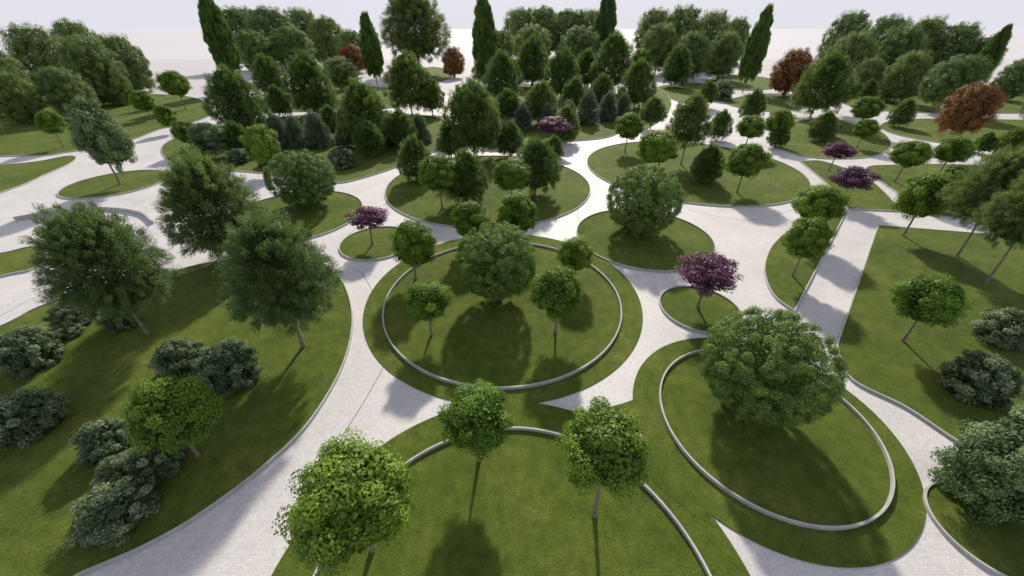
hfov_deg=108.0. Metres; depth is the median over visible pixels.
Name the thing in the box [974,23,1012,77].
poplar tree
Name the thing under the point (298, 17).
oak tree
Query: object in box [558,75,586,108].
dark tree
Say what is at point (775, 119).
broadleaf tree
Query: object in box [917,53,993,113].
oak tree
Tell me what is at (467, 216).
broadleaf tree
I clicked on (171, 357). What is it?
shrub
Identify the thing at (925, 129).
lawn
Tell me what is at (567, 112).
dark tree
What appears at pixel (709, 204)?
stone kerb
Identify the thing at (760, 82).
lawn
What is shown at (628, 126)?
broadleaf tree
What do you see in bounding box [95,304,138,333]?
shrub
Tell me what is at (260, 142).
broadleaf tree
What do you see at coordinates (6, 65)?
oak tree
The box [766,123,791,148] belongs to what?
dark tree
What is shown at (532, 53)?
dark tree
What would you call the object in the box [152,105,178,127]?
broadleaf tree
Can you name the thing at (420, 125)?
spruce tree
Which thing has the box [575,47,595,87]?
dark tree
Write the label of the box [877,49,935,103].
oak tree
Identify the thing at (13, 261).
lawn
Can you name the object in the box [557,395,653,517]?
broadleaf tree
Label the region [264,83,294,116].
dark tree
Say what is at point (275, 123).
spruce tree
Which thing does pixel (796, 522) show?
stone kerb
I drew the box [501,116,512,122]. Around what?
purple tree
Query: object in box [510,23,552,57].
oak tree
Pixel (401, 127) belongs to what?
dark tree
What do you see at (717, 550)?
lawn
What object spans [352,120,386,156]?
dark tree
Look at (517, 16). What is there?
oak tree
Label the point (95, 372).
lawn
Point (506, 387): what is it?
stone kerb
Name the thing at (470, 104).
dark tree
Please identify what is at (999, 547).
lawn
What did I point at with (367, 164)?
lawn
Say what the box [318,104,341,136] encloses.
dark tree
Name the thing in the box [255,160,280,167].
shrub
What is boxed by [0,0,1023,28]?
sky
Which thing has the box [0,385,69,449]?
shrub
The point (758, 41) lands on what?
poplar tree
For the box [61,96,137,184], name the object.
tree
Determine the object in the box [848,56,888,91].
oak tree
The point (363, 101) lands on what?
dark tree
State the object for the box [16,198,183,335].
feathery tree
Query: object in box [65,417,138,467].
shrub
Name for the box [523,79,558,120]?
dark tree
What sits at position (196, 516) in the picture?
stone kerb
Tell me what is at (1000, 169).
feathery tree
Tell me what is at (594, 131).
lawn
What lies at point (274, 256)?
feathery tree
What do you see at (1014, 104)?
lawn
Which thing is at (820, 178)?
stone kerb
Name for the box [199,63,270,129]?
dark tree
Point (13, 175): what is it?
lawn
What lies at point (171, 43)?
distant plain
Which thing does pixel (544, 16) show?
oak tree
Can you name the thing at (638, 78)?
dark tree
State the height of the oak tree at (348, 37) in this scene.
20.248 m
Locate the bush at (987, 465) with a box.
[927,404,1023,526]
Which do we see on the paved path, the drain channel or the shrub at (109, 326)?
the drain channel
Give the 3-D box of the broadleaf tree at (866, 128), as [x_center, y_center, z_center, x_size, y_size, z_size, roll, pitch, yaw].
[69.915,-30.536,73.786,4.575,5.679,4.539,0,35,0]
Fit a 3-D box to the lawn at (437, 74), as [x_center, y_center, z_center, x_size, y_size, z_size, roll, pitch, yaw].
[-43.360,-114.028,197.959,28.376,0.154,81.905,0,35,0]
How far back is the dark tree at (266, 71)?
120.88 m
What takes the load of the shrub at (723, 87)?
on the lawn at (678, 92)
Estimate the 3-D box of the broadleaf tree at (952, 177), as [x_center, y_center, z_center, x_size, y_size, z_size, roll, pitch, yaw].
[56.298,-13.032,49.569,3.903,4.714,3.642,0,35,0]
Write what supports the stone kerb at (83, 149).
on the paved path
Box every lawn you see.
[0,94,207,155]
[0,156,75,191]
[0,247,45,274]
[0,262,351,575]
[58,170,165,197]
[162,114,443,181]
[228,191,361,237]
[247,86,414,111]
[271,403,749,575]
[318,430,706,575]
[340,227,395,258]
[363,234,642,405]
[384,244,619,385]
[386,156,589,226]
[418,67,452,81]
[448,84,597,108]
[500,114,615,142]
[513,58,577,76]
[553,399,722,530]
[577,210,714,269]
[588,142,809,205]
[598,89,670,132]
[633,338,925,567]
[656,83,706,102]
[660,287,740,331]
[661,351,889,525]
[704,75,772,89]
[725,94,815,110]
[765,215,842,308]
[769,119,889,157]
[802,161,896,209]
[838,225,1023,439]
[842,87,1023,112]
[867,164,992,218]
[881,119,1023,146]
[927,483,1023,575]
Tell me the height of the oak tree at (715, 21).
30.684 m
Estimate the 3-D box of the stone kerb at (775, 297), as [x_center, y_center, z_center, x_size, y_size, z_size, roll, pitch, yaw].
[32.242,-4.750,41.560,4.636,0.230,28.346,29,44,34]
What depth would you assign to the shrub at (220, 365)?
24.30 m
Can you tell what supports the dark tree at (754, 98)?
on the ground at (191, 70)
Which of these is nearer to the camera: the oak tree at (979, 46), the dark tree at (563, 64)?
the dark tree at (563, 64)
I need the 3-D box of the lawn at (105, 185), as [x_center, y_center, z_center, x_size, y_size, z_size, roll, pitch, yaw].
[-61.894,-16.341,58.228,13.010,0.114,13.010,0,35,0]
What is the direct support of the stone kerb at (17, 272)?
on the paved path
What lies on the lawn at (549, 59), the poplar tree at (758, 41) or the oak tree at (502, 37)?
the oak tree at (502, 37)
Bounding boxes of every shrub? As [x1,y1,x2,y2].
[0,324,66,378]
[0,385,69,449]
[41,301,92,328]
[47,319,85,340]
[61,470,164,550]
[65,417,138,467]
[89,447,139,487]
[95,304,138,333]
[118,443,188,485]
[145,336,206,379]
[190,337,262,399]
[224,148,250,164]
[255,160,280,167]
[327,148,357,169]
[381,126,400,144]
[530,95,560,114]
[713,80,735,101]
[806,114,841,137]
[936,349,1023,414]
[970,307,1023,350]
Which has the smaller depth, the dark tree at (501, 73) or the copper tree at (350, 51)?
the dark tree at (501, 73)
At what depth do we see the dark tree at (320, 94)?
95.56 m
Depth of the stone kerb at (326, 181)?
62.91 m
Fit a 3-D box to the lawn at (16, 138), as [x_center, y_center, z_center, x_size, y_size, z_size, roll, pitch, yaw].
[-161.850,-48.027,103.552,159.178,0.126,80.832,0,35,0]
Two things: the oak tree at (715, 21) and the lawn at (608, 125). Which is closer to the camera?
the lawn at (608, 125)
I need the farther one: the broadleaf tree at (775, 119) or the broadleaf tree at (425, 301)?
the broadleaf tree at (775, 119)
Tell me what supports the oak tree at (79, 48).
on the lawn at (16, 138)
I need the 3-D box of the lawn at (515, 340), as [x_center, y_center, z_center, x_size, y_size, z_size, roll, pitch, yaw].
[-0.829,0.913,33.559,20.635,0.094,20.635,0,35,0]
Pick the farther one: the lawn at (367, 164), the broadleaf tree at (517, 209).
the lawn at (367, 164)
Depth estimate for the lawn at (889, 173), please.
62.30 m
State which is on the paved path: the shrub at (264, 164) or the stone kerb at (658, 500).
the stone kerb at (658, 500)
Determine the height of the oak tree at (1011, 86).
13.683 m
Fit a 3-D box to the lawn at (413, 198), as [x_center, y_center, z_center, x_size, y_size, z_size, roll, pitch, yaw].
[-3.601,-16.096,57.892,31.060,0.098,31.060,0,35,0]
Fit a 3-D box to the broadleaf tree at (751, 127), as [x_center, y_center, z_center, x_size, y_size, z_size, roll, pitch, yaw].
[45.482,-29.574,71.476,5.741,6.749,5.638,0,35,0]
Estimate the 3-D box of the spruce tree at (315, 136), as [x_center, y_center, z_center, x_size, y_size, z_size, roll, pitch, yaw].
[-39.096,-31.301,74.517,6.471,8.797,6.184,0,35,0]
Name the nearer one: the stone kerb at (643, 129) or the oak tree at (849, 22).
the stone kerb at (643, 129)
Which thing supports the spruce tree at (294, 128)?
on the lawn at (367, 164)
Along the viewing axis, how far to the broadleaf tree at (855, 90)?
100.60 m
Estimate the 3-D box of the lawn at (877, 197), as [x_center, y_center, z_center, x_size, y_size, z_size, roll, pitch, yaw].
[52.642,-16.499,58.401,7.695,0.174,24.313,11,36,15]
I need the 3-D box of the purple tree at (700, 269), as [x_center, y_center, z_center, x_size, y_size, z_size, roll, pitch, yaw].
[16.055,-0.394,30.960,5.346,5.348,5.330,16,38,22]
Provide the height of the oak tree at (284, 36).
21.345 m
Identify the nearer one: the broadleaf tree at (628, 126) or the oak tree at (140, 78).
the broadleaf tree at (628, 126)
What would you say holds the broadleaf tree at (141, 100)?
on the lawn at (16, 138)
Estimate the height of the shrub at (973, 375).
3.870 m
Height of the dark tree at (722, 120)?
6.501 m
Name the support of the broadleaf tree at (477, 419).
on the lawn at (515, 504)
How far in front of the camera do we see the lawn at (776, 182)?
60.07 m
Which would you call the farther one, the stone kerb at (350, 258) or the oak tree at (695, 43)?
the oak tree at (695, 43)
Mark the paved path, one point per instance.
(232, 534)
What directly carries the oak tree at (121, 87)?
on the lawn at (16, 138)
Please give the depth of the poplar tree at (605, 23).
188.95 m
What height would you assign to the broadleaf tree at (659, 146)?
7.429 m
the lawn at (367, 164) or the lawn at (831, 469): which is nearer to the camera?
the lawn at (831, 469)
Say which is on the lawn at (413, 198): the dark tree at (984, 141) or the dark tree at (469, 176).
the dark tree at (469, 176)
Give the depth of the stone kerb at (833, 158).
70.78 m
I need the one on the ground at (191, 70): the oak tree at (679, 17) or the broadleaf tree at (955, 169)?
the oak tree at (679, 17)
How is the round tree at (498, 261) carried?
on the lawn at (515, 340)
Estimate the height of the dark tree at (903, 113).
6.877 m
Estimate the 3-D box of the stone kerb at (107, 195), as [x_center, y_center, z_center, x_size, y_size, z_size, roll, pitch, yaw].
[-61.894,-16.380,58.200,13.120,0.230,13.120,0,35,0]
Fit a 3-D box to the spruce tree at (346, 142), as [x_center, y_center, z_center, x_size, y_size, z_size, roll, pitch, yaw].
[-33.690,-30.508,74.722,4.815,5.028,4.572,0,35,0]
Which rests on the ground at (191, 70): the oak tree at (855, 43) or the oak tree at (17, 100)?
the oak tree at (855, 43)
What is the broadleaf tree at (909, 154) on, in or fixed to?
on the lawn at (889, 173)
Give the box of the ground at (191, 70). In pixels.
[10,59,1023,95]
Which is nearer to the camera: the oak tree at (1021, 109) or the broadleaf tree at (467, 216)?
the broadleaf tree at (467, 216)
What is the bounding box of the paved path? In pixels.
[0,96,1023,575]
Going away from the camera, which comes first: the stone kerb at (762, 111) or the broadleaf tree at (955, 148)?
the broadleaf tree at (955, 148)
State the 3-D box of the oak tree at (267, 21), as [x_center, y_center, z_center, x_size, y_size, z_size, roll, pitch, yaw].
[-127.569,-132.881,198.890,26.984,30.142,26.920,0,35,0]
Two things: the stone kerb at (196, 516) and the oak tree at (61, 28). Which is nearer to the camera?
the stone kerb at (196, 516)
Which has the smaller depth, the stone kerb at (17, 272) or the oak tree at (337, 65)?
the stone kerb at (17, 272)
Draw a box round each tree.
[0,20,70,97]
[0,50,44,116]
[0,70,47,124]
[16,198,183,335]
[32,65,99,113]
[34,109,67,147]
[47,16,106,51]
[56,32,134,105]
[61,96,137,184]
[78,56,132,105]
[98,33,156,92]
[118,372,223,457]
[127,90,155,118]
[151,143,272,265]
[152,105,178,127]
[154,70,193,109]
[168,119,194,152]
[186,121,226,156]
[196,0,242,73]
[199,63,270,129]
[211,199,344,347]
[221,5,270,59]
[221,119,245,150]
[234,29,282,71]
[239,123,280,174]
[242,4,293,71]
[250,52,288,96]
[262,111,293,149]
[262,149,336,206]
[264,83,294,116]
[267,25,317,70]
[271,426,415,575]
[279,49,338,112]
[280,5,325,58]
[284,114,312,148]
[302,108,334,148]
[304,77,338,113]
[307,15,344,68]
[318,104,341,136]
[321,56,359,96]
[333,76,392,139]
[333,126,355,148]
[334,28,360,55]
[337,43,365,73]
[344,205,388,244]
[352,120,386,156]
[358,10,383,89]
[378,0,451,63]
[380,48,433,115]
[385,107,418,145]
[387,217,436,278]
[396,133,430,181]
[402,280,453,335]
[412,112,433,143]
[416,76,445,114]
[418,152,459,208]
[435,120,463,157]
[436,378,514,461]
[437,76,506,154]
[440,45,465,77]
[446,147,489,203]
[449,200,490,248]
[454,220,536,301]
[471,59,490,83]
[472,0,497,86]
[481,48,524,100]
[493,88,522,120]
[493,156,533,194]
[495,28,514,59]
[495,190,538,232]
[496,119,525,156]
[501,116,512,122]
[503,5,540,48]
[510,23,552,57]
[512,101,533,131]
[514,33,549,86]
[514,136,561,194]
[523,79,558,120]
[527,4,559,51]
[528,265,583,332]
[535,102,555,129]
[536,116,573,134]
[542,46,582,98]
[547,135,563,160]
[548,7,583,52]
[551,103,579,141]
[554,235,594,274]
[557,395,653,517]
[558,25,600,58]
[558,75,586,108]
[561,98,579,126]
[575,7,599,52]
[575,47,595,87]
[576,88,599,125]
[587,28,635,88]
[590,73,616,107]
[594,0,616,62]
[597,90,617,121]
[606,163,684,234]
[615,112,646,151]
[616,55,658,108]
[616,92,631,118]
[632,7,671,62]
[632,48,651,63]
[635,128,681,166]
[638,95,668,128]
[639,22,679,72]
[660,44,693,86]
[662,3,707,67]
[665,89,713,164]
[670,30,712,81]
[674,251,743,307]
[689,142,725,182]
[696,80,719,103]
[698,305,849,428]
[699,8,730,69]
[703,30,744,79]
[710,108,733,140]
[720,15,751,61]
[724,142,773,192]
[735,114,766,143]
[737,88,767,117]
[738,2,773,92]
[765,107,796,134]
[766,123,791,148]
[768,47,815,95]
[780,216,838,276]
[786,49,857,117]
[789,182,850,221]
[806,110,838,141]
[814,8,872,60]
[820,141,859,170]
[824,29,880,78]
[826,165,882,194]
[836,79,864,113]
[848,12,914,78]
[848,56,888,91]
[849,95,886,119]
[852,119,881,147]
[855,78,878,99]
[869,23,929,87]
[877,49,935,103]
[885,98,918,126]
[885,139,934,181]
[889,169,955,235]
[889,272,977,341]
[906,14,948,59]
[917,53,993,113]
[922,20,984,79]
[931,135,980,172]
[933,81,1011,136]
[934,142,1023,256]
[942,173,960,185]
[943,164,972,182]
[958,33,1008,80]
[967,173,1023,283]
[973,131,997,153]
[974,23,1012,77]
[988,127,1023,153]
[991,58,1023,99]
[1016,95,1023,119]
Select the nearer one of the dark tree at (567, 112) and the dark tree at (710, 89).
the dark tree at (567, 112)
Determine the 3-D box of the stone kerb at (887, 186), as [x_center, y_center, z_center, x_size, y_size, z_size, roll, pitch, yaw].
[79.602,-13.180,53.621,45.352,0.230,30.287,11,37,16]
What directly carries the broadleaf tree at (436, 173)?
on the lawn at (413, 198)
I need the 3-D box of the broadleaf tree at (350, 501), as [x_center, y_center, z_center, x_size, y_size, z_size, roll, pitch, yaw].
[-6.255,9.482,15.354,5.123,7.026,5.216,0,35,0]
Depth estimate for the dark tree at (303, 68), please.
95.51 m
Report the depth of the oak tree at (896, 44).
141.99 m
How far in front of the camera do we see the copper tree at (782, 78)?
125.95 m
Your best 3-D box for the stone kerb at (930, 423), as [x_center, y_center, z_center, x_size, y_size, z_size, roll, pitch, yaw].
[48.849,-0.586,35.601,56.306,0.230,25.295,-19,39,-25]
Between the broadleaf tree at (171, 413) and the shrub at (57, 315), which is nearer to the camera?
the broadleaf tree at (171, 413)
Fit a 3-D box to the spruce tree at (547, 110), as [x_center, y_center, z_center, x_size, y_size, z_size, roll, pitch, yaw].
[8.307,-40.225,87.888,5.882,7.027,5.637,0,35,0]
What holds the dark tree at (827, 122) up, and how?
on the lawn at (800, 143)
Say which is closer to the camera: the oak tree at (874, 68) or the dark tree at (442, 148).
the dark tree at (442, 148)
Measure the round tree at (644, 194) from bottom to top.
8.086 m
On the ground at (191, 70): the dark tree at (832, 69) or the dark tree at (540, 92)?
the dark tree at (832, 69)
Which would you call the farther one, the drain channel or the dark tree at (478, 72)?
the dark tree at (478, 72)
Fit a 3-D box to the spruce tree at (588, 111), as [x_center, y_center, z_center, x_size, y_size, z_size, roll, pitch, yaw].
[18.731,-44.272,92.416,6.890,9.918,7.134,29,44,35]
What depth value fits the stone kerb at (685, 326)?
32.04 m
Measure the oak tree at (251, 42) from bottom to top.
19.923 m
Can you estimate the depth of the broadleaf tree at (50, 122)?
72.14 m
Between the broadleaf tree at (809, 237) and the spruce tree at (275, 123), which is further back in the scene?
the spruce tree at (275, 123)
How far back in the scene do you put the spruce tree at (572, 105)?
85.65 m
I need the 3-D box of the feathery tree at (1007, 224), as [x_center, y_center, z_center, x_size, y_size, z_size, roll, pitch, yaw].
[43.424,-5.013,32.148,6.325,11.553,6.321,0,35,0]
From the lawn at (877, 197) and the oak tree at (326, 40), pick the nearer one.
the lawn at (877, 197)
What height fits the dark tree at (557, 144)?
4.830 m
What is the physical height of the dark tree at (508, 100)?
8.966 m
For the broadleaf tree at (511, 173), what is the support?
on the lawn at (413, 198)
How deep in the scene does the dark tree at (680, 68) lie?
146.84 m
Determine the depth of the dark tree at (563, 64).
118.35 m
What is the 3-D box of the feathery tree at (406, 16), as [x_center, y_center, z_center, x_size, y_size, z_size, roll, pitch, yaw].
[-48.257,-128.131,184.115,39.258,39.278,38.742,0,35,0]
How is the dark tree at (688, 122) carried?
on the lawn at (776, 182)
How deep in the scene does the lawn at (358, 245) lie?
41.55 m
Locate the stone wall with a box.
[13,207,153,223]
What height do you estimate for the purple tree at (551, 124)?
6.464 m
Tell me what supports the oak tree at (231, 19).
on the ground at (191, 70)
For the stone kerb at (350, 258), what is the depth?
39.50 m
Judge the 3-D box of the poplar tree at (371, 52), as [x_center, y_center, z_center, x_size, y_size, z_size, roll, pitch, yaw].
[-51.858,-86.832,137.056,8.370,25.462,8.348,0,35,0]
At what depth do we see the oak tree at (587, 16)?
250.75 m
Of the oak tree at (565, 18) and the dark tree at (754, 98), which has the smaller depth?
the dark tree at (754, 98)
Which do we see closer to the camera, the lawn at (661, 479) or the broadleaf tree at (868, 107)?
the lawn at (661, 479)
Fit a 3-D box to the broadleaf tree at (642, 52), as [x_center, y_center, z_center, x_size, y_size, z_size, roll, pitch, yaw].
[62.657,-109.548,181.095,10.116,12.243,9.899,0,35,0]
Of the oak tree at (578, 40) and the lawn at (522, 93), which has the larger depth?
the oak tree at (578, 40)
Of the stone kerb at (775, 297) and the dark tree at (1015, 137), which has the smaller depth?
the stone kerb at (775, 297)
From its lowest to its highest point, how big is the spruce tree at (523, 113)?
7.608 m
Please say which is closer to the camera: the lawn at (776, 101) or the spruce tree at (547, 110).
the spruce tree at (547, 110)
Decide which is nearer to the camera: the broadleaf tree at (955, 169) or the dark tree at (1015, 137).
the broadleaf tree at (955, 169)
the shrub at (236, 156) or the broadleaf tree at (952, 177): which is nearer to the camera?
the broadleaf tree at (952, 177)
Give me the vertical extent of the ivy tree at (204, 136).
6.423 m
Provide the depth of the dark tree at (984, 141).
70.69 m
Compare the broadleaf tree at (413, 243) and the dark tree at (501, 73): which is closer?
the broadleaf tree at (413, 243)
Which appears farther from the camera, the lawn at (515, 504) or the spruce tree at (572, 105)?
the spruce tree at (572, 105)
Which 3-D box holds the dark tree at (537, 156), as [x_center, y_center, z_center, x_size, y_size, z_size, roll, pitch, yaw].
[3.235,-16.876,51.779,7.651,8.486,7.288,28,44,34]
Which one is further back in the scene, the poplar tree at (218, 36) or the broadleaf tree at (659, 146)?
the poplar tree at (218, 36)
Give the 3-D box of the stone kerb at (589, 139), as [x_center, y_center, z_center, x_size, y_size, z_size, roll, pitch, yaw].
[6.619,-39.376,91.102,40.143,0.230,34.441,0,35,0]
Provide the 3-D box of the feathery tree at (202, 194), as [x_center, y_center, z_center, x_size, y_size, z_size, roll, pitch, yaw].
[-29.115,-7.808,36.276,9.373,12.263,9.760,0,35,0]
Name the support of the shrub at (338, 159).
on the lawn at (367, 164)
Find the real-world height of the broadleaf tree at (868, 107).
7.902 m
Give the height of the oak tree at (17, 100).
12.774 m
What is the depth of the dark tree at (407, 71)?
96.06 m
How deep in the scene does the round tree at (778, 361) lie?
20.18 m
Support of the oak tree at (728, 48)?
on the lawn at (760, 82)
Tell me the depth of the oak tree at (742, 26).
237.01 m
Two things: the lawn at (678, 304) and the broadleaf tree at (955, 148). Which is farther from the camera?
the broadleaf tree at (955, 148)
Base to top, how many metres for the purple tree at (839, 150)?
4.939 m
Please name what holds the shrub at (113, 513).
on the lawn at (95, 372)
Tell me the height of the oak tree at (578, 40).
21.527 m
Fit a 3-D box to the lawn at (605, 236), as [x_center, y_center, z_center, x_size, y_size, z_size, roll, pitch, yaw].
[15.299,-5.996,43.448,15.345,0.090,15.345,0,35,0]
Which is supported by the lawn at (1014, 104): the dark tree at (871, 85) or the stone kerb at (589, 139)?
the dark tree at (871, 85)
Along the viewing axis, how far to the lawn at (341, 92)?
129.42 m
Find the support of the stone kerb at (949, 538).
on the paved path
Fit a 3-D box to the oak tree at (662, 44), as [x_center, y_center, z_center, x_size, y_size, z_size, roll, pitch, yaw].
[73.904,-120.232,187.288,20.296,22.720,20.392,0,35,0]
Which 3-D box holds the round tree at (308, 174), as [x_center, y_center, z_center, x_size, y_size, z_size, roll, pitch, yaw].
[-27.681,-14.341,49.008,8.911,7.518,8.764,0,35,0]
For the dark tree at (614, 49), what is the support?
on the ground at (191, 70)
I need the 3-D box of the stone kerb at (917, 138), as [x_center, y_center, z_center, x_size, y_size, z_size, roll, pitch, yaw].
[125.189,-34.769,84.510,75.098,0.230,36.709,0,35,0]
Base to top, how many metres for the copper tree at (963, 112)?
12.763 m
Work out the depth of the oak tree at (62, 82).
93.99 m
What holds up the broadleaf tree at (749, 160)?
on the lawn at (776, 182)
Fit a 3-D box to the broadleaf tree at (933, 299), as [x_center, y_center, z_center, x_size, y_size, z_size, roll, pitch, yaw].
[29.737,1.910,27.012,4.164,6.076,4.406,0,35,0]
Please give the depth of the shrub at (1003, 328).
27.84 m
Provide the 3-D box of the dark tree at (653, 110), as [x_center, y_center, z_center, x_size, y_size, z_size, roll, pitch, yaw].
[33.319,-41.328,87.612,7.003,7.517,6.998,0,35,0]
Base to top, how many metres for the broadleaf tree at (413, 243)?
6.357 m
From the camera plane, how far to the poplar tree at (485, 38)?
140.37 m
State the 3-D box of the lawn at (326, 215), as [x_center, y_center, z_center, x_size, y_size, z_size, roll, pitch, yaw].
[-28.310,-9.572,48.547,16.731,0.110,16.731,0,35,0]
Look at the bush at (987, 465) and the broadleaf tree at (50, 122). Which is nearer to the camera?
the bush at (987, 465)
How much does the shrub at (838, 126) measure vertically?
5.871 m
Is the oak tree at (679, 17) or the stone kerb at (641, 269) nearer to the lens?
the stone kerb at (641, 269)
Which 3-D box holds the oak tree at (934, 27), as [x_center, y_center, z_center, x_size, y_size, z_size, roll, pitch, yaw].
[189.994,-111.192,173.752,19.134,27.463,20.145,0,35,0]
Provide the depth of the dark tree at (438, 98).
99.81 m
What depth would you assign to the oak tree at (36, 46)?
114.52 m
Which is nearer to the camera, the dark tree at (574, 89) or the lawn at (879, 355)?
the lawn at (879, 355)
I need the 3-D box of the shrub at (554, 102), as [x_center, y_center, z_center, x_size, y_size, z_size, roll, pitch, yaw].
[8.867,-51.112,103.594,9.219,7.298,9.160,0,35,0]
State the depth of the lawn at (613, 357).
28.24 m
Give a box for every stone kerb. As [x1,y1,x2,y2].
[0,94,209,156]
[0,156,76,193]
[0,246,47,277]
[0,260,352,575]
[57,170,166,199]
[161,114,440,182]
[222,191,362,239]
[313,426,711,575]
[339,226,396,260]
[382,243,621,389]
[385,155,590,228]
[526,113,616,143]
[576,209,715,271]
[587,142,810,206]
[597,89,671,131]
[659,285,742,333]
[659,349,894,529]
[724,93,805,111]
[763,213,843,311]
[767,119,890,158]
[800,160,900,211]
[835,225,985,441]
[842,103,1020,113]
[866,164,978,219]
[880,118,1014,142]
[923,480,1006,575]
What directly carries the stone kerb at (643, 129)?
on the paved path
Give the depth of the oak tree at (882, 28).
157.74 m
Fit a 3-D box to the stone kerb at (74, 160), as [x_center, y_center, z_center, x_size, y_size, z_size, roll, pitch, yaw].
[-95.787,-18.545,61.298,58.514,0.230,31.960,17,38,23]
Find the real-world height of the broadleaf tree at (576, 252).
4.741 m
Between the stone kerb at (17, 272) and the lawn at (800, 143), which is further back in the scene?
the lawn at (800, 143)
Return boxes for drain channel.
[343,268,383,434]
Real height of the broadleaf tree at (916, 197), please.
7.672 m
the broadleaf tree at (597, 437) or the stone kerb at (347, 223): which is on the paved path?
the stone kerb at (347, 223)
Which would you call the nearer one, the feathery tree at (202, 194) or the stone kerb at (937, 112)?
the feathery tree at (202, 194)
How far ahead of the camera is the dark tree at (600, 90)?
102.11 m
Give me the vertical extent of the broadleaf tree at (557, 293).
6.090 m
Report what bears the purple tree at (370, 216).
on the lawn at (358, 245)
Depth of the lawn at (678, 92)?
144.17 m
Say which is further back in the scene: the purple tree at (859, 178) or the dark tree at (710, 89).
the dark tree at (710, 89)
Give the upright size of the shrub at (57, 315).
2.743 m
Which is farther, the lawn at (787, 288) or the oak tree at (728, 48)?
the oak tree at (728, 48)
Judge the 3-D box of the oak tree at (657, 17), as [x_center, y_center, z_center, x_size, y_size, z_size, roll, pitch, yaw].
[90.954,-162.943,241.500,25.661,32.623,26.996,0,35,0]
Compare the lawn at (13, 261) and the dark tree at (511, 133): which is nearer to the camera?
the lawn at (13, 261)
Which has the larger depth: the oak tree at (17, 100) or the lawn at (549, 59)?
the lawn at (549, 59)
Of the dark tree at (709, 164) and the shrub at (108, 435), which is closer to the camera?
the shrub at (108, 435)
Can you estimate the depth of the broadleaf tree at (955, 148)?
58.02 m
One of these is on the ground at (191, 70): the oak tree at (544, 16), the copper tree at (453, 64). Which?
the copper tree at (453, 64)
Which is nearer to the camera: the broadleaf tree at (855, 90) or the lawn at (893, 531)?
the lawn at (893, 531)
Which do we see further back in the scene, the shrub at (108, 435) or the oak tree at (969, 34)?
the oak tree at (969, 34)
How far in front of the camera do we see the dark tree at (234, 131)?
69.07 m
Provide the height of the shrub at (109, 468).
2.307 m
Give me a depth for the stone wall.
48.43 m
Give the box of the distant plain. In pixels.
[0,29,1023,58]
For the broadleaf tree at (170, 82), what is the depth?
104.95 m
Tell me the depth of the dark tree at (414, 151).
55.97 m
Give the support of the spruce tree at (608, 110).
on the lawn at (608, 125)
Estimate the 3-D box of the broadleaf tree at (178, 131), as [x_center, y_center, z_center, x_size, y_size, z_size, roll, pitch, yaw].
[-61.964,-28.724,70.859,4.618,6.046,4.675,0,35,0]
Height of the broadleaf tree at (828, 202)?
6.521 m
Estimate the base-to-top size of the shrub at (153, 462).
2.679 m
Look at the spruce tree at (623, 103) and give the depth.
96.28 m
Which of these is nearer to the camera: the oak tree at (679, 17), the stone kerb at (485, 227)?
the stone kerb at (485, 227)
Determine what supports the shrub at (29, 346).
on the lawn at (95, 372)

